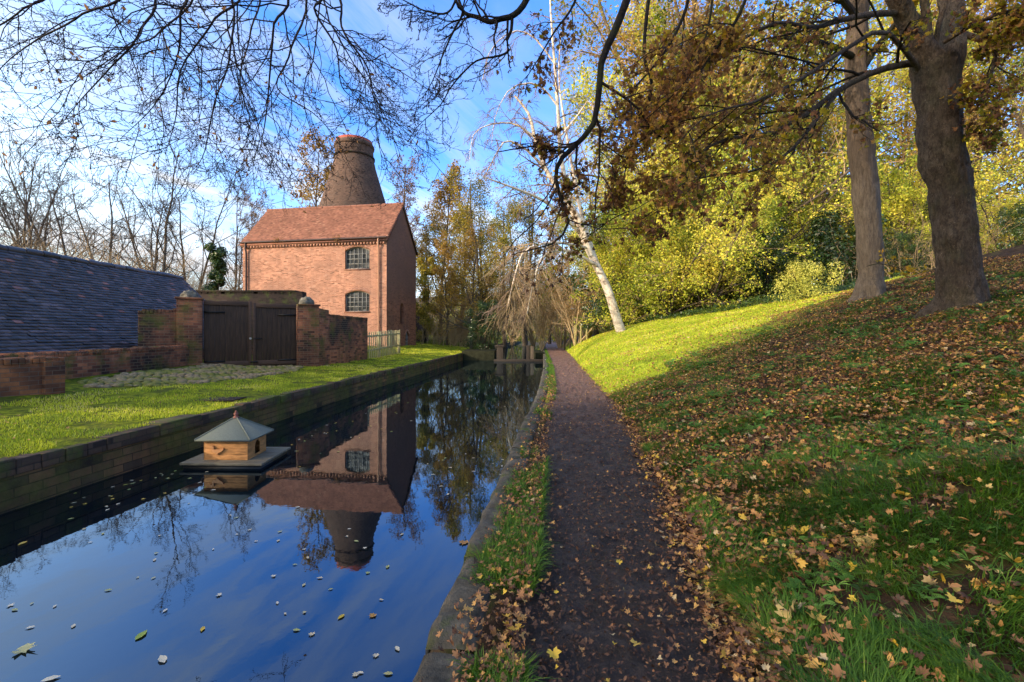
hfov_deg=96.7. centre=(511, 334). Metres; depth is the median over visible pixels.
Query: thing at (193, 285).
undergrowth
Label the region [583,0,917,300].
hedgerow tree
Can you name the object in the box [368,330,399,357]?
picket fence
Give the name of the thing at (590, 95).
hedgerow tree
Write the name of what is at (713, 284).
hazel bush
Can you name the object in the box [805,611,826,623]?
fallen leaf
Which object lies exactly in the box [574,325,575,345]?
timber post
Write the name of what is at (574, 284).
ivy bush
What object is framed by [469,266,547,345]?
ochre shrub
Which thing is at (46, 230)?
bare tree
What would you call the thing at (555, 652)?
fallen leaf
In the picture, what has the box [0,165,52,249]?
bare tree
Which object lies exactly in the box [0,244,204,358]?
slate building
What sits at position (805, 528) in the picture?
fallen leaf
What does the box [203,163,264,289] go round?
bare tree
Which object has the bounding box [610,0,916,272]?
hedgerow tree
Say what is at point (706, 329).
grass
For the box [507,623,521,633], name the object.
fallen leaf
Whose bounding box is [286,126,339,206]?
birch tree
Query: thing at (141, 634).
floating leaf
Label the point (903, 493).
fallen leaf
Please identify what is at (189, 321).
brick pillar
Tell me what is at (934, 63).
sycamore tree
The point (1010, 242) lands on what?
ivy bush
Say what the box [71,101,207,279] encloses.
bare tree
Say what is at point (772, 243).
ivy bush
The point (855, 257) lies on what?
ivy bush
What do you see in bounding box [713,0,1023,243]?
hedgerow tree
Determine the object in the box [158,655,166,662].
floating leaf
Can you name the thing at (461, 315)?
ochre shrub
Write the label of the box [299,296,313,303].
boulder
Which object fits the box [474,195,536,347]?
woodland tree
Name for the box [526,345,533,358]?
gate post
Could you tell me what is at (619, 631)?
path debris
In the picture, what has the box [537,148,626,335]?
hedgerow tree
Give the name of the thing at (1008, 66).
hedgerow tree
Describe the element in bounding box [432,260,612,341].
distant wood
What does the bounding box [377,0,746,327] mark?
overhanging tree
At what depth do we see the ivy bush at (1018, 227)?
21.00 m
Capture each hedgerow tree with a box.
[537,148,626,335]
[539,0,831,307]
[552,0,817,309]
[581,25,743,313]
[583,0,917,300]
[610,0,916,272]
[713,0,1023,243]
[742,40,915,273]
[835,0,1022,239]
[868,0,1023,215]
[870,0,1023,250]
[904,11,1023,239]
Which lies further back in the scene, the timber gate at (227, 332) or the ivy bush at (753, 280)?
the ivy bush at (753, 280)
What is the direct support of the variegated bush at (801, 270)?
on the ground at (965, 588)
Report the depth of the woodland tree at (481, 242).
43.66 m
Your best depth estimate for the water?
3.62 m
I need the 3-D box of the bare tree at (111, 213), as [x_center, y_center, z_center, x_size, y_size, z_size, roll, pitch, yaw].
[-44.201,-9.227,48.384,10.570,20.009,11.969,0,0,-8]
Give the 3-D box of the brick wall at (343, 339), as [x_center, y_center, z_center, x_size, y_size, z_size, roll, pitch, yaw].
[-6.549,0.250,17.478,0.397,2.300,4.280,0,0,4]
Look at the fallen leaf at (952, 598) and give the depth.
1.72 m
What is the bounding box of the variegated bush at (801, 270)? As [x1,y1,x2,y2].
[766,257,847,302]
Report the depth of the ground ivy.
22.92 m
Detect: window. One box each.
[344,244,369,269]
[344,288,369,312]
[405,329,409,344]
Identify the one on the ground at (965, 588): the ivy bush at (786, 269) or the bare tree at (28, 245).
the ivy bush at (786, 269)
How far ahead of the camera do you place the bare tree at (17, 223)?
47.46 m
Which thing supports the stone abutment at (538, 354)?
attached to the canal edge
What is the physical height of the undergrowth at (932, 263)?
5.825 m
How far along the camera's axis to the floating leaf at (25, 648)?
2.45 m
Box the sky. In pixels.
[0,0,1023,359]
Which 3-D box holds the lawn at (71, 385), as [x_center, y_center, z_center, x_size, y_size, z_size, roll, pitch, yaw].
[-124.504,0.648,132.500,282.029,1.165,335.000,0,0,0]
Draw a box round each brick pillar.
[175,297,203,364]
[296,304,320,366]
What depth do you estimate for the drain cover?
8.16 m
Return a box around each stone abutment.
[462,349,496,360]
[534,350,544,359]
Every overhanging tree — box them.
[0,0,472,247]
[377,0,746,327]
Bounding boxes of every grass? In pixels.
[448,349,561,681]
[568,276,896,394]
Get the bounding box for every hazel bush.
[567,204,716,333]
[601,114,786,324]
[603,126,820,315]
[676,89,908,300]
[688,150,847,293]
[842,144,1023,276]
[907,159,1023,253]
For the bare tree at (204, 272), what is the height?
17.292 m
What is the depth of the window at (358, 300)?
30.67 m
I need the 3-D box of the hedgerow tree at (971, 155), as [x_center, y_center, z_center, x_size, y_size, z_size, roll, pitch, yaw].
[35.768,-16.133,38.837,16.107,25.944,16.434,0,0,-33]
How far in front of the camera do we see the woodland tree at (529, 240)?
63.67 m
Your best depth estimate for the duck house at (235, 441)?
5.90 m
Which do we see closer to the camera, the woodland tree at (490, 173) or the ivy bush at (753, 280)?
the ivy bush at (753, 280)
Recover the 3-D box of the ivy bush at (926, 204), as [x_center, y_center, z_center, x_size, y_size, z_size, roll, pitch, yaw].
[22.794,-6.036,26.350,5.407,6.879,5.766,0,0,-16]
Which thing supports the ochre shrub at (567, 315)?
on the ground at (965, 588)
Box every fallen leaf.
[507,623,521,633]
[547,646,561,660]
[630,638,640,646]
[775,599,795,620]
[794,525,810,533]
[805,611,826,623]
[853,533,877,549]
[893,489,910,496]
[945,592,962,602]
[1005,552,1022,562]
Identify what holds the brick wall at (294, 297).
on the lawn at (71, 385)
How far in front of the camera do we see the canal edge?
2.21 m
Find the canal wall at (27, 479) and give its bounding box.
[0,341,519,514]
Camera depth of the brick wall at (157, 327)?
13.04 m
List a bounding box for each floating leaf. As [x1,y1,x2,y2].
[12,642,37,653]
[41,675,59,680]
[135,630,146,639]
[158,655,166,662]
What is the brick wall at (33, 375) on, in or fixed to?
on the lawn at (71, 385)
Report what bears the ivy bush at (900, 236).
on the ground at (965, 588)
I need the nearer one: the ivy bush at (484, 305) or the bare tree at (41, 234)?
the ivy bush at (484, 305)
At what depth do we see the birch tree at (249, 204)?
52.92 m
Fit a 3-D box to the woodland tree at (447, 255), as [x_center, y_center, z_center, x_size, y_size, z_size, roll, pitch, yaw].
[-5.608,-3.896,39.688,3.109,10.312,3.756,0,0,36]
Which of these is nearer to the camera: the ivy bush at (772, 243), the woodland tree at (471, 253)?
the ivy bush at (772, 243)
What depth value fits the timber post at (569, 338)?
36.02 m
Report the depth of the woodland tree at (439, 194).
47.32 m
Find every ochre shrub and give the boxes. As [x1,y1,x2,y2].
[435,286,504,344]
[468,257,565,349]
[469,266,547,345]
[477,271,524,348]
[498,242,612,347]
[521,292,581,351]
[529,261,607,344]
[544,231,629,340]
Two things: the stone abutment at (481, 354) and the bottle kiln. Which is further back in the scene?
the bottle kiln
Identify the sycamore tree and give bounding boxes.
[555,0,1023,318]
[748,0,928,301]
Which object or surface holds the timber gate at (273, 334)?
attached to the brick pillar at (307, 335)
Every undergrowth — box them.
[0,208,242,289]
[416,309,490,346]
[817,196,1023,284]
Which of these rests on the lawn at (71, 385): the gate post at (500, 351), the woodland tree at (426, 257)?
the woodland tree at (426, 257)
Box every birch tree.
[228,186,275,280]
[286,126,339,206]
[386,148,429,270]
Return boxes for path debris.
[499,383,766,681]
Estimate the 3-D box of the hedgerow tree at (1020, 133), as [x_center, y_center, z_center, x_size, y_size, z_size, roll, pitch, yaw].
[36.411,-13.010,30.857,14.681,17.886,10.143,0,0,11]
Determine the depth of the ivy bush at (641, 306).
28.07 m
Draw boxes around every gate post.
[495,345,504,358]
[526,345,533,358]
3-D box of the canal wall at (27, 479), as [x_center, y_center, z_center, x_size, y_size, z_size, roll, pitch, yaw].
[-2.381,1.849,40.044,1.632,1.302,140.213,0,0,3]
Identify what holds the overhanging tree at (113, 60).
on the lawn at (71, 385)
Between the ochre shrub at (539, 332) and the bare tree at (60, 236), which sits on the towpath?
the ochre shrub at (539, 332)
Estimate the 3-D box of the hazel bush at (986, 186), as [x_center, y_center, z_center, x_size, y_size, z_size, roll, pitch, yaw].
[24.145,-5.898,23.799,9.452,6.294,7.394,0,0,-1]
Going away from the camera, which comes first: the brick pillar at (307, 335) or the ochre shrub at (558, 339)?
the brick pillar at (307, 335)
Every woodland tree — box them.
[414,159,474,341]
[416,217,445,335]
[417,160,499,341]
[422,216,500,348]
[430,228,464,344]
[434,166,520,346]
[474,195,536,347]
[475,162,558,345]
[531,202,572,343]
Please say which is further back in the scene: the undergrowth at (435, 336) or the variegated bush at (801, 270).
the undergrowth at (435, 336)
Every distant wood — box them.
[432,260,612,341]
[600,154,1023,332]
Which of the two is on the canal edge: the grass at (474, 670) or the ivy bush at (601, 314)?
the grass at (474, 670)
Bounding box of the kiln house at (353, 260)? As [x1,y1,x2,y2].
[239,202,417,346]
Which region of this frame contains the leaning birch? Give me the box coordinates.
[463,0,625,344]
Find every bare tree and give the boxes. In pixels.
[0,112,123,262]
[0,127,92,258]
[0,149,114,253]
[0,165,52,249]
[1,196,94,256]
[18,150,175,268]
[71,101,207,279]
[115,148,258,288]
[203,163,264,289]
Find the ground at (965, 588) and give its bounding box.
[473,244,1023,681]
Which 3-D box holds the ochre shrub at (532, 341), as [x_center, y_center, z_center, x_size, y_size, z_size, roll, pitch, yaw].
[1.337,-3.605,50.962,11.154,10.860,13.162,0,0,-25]
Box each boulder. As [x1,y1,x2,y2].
[180,290,198,296]
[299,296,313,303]
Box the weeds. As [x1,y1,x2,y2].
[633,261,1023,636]
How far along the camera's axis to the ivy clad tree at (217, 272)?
33.66 m
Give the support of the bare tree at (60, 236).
on the lawn at (71, 385)
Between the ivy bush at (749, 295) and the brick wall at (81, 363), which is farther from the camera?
the ivy bush at (749, 295)
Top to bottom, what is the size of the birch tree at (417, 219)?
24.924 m
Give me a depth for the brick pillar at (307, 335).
15.15 m
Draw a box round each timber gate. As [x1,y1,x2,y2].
[203,300,251,365]
[250,303,296,365]
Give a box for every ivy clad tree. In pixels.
[201,240,228,289]
[416,256,443,342]
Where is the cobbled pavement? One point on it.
(170, 376)
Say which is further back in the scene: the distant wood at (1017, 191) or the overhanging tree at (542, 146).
the distant wood at (1017, 191)
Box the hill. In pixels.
[416,291,759,338]
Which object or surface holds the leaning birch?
on the ground at (965, 588)
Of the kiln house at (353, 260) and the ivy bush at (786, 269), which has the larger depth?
the kiln house at (353, 260)
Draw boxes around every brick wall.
[0,345,188,378]
[0,356,64,396]
[138,308,175,346]
[192,290,305,304]
[319,308,367,366]
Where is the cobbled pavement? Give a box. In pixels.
[77,363,302,387]
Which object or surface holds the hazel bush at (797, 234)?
on the ground at (965, 588)
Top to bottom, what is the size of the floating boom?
0.200 m
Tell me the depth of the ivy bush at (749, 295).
25.44 m
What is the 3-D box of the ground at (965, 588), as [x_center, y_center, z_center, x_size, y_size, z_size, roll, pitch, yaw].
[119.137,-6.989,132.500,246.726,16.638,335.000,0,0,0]
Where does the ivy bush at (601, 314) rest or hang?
on the ground at (965, 588)
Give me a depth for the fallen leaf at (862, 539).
2.19 m
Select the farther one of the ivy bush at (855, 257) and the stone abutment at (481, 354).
the stone abutment at (481, 354)
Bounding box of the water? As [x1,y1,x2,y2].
[0,340,544,681]
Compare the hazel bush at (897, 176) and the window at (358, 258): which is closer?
the hazel bush at (897, 176)
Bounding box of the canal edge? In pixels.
[413,343,548,681]
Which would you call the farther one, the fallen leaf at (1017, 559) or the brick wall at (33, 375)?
the brick wall at (33, 375)
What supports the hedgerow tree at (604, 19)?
on the ground at (965, 588)
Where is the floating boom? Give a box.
[494,359,542,361]
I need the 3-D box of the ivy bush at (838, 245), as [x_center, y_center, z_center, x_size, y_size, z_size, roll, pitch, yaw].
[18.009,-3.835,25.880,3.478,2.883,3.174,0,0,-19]
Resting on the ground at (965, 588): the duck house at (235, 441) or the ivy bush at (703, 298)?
the ivy bush at (703, 298)
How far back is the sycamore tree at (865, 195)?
11.28 m
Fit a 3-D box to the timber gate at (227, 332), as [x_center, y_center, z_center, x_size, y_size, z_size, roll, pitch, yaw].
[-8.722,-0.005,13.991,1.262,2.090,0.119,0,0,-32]
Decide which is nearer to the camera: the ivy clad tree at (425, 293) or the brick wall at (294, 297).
the brick wall at (294, 297)
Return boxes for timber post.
[569,326,570,348]
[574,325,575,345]
[580,323,581,342]
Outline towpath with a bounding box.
[510,340,748,681]
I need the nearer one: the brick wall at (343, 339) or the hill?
the brick wall at (343, 339)
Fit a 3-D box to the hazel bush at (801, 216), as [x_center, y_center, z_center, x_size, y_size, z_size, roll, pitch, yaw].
[19.059,-6.541,35.865,12.635,10.754,16.152,0,0,-11]
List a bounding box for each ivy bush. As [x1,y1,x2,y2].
[462,299,503,348]
[566,231,720,320]
[580,276,659,329]
[626,272,699,317]
[682,288,718,310]
[715,247,762,301]
[727,253,800,299]
[743,225,819,296]
[772,250,803,292]
[783,207,904,283]
[814,242,857,282]
[835,168,934,269]
[843,225,905,280]
[884,226,927,277]
[910,237,1020,272]
[982,200,1023,251]
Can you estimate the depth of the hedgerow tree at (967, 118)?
35.15 m
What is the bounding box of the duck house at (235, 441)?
[180,410,290,468]
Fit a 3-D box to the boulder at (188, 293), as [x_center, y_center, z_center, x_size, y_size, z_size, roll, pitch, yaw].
[-9.651,-1.182,13.618,0.503,0.331,0.499,0,0,18]
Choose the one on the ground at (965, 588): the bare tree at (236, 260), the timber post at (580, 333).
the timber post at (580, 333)
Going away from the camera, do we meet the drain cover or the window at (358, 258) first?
the drain cover
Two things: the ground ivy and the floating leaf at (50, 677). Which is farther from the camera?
the ground ivy
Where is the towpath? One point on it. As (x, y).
(562, 357)
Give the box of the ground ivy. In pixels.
[626,271,906,325]
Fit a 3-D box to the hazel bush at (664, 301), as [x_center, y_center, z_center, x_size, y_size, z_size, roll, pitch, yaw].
[9.302,-4.833,24.349,7.793,8.909,11.036,0,0,-28]
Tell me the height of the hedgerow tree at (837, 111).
28.335 m
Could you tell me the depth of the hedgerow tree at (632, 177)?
33.07 m
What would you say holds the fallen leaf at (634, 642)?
on the towpath
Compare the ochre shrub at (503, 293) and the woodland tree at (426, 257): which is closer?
the ochre shrub at (503, 293)
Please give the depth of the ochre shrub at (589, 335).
40.61 m
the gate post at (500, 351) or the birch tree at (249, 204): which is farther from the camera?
the birch tree at (249, 204)
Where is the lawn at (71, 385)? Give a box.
[0,336,520,457]
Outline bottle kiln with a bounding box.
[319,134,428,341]
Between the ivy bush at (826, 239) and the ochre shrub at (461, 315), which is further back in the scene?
the ochre shrub at (461, 315)
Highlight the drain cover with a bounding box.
[195,397,246,401]
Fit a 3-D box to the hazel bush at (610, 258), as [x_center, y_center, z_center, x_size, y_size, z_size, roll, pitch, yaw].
[8.655,-3.672,31.313,10.164,8.651,12.993,0,0,22]
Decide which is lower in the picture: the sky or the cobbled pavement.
the cobbled pavement

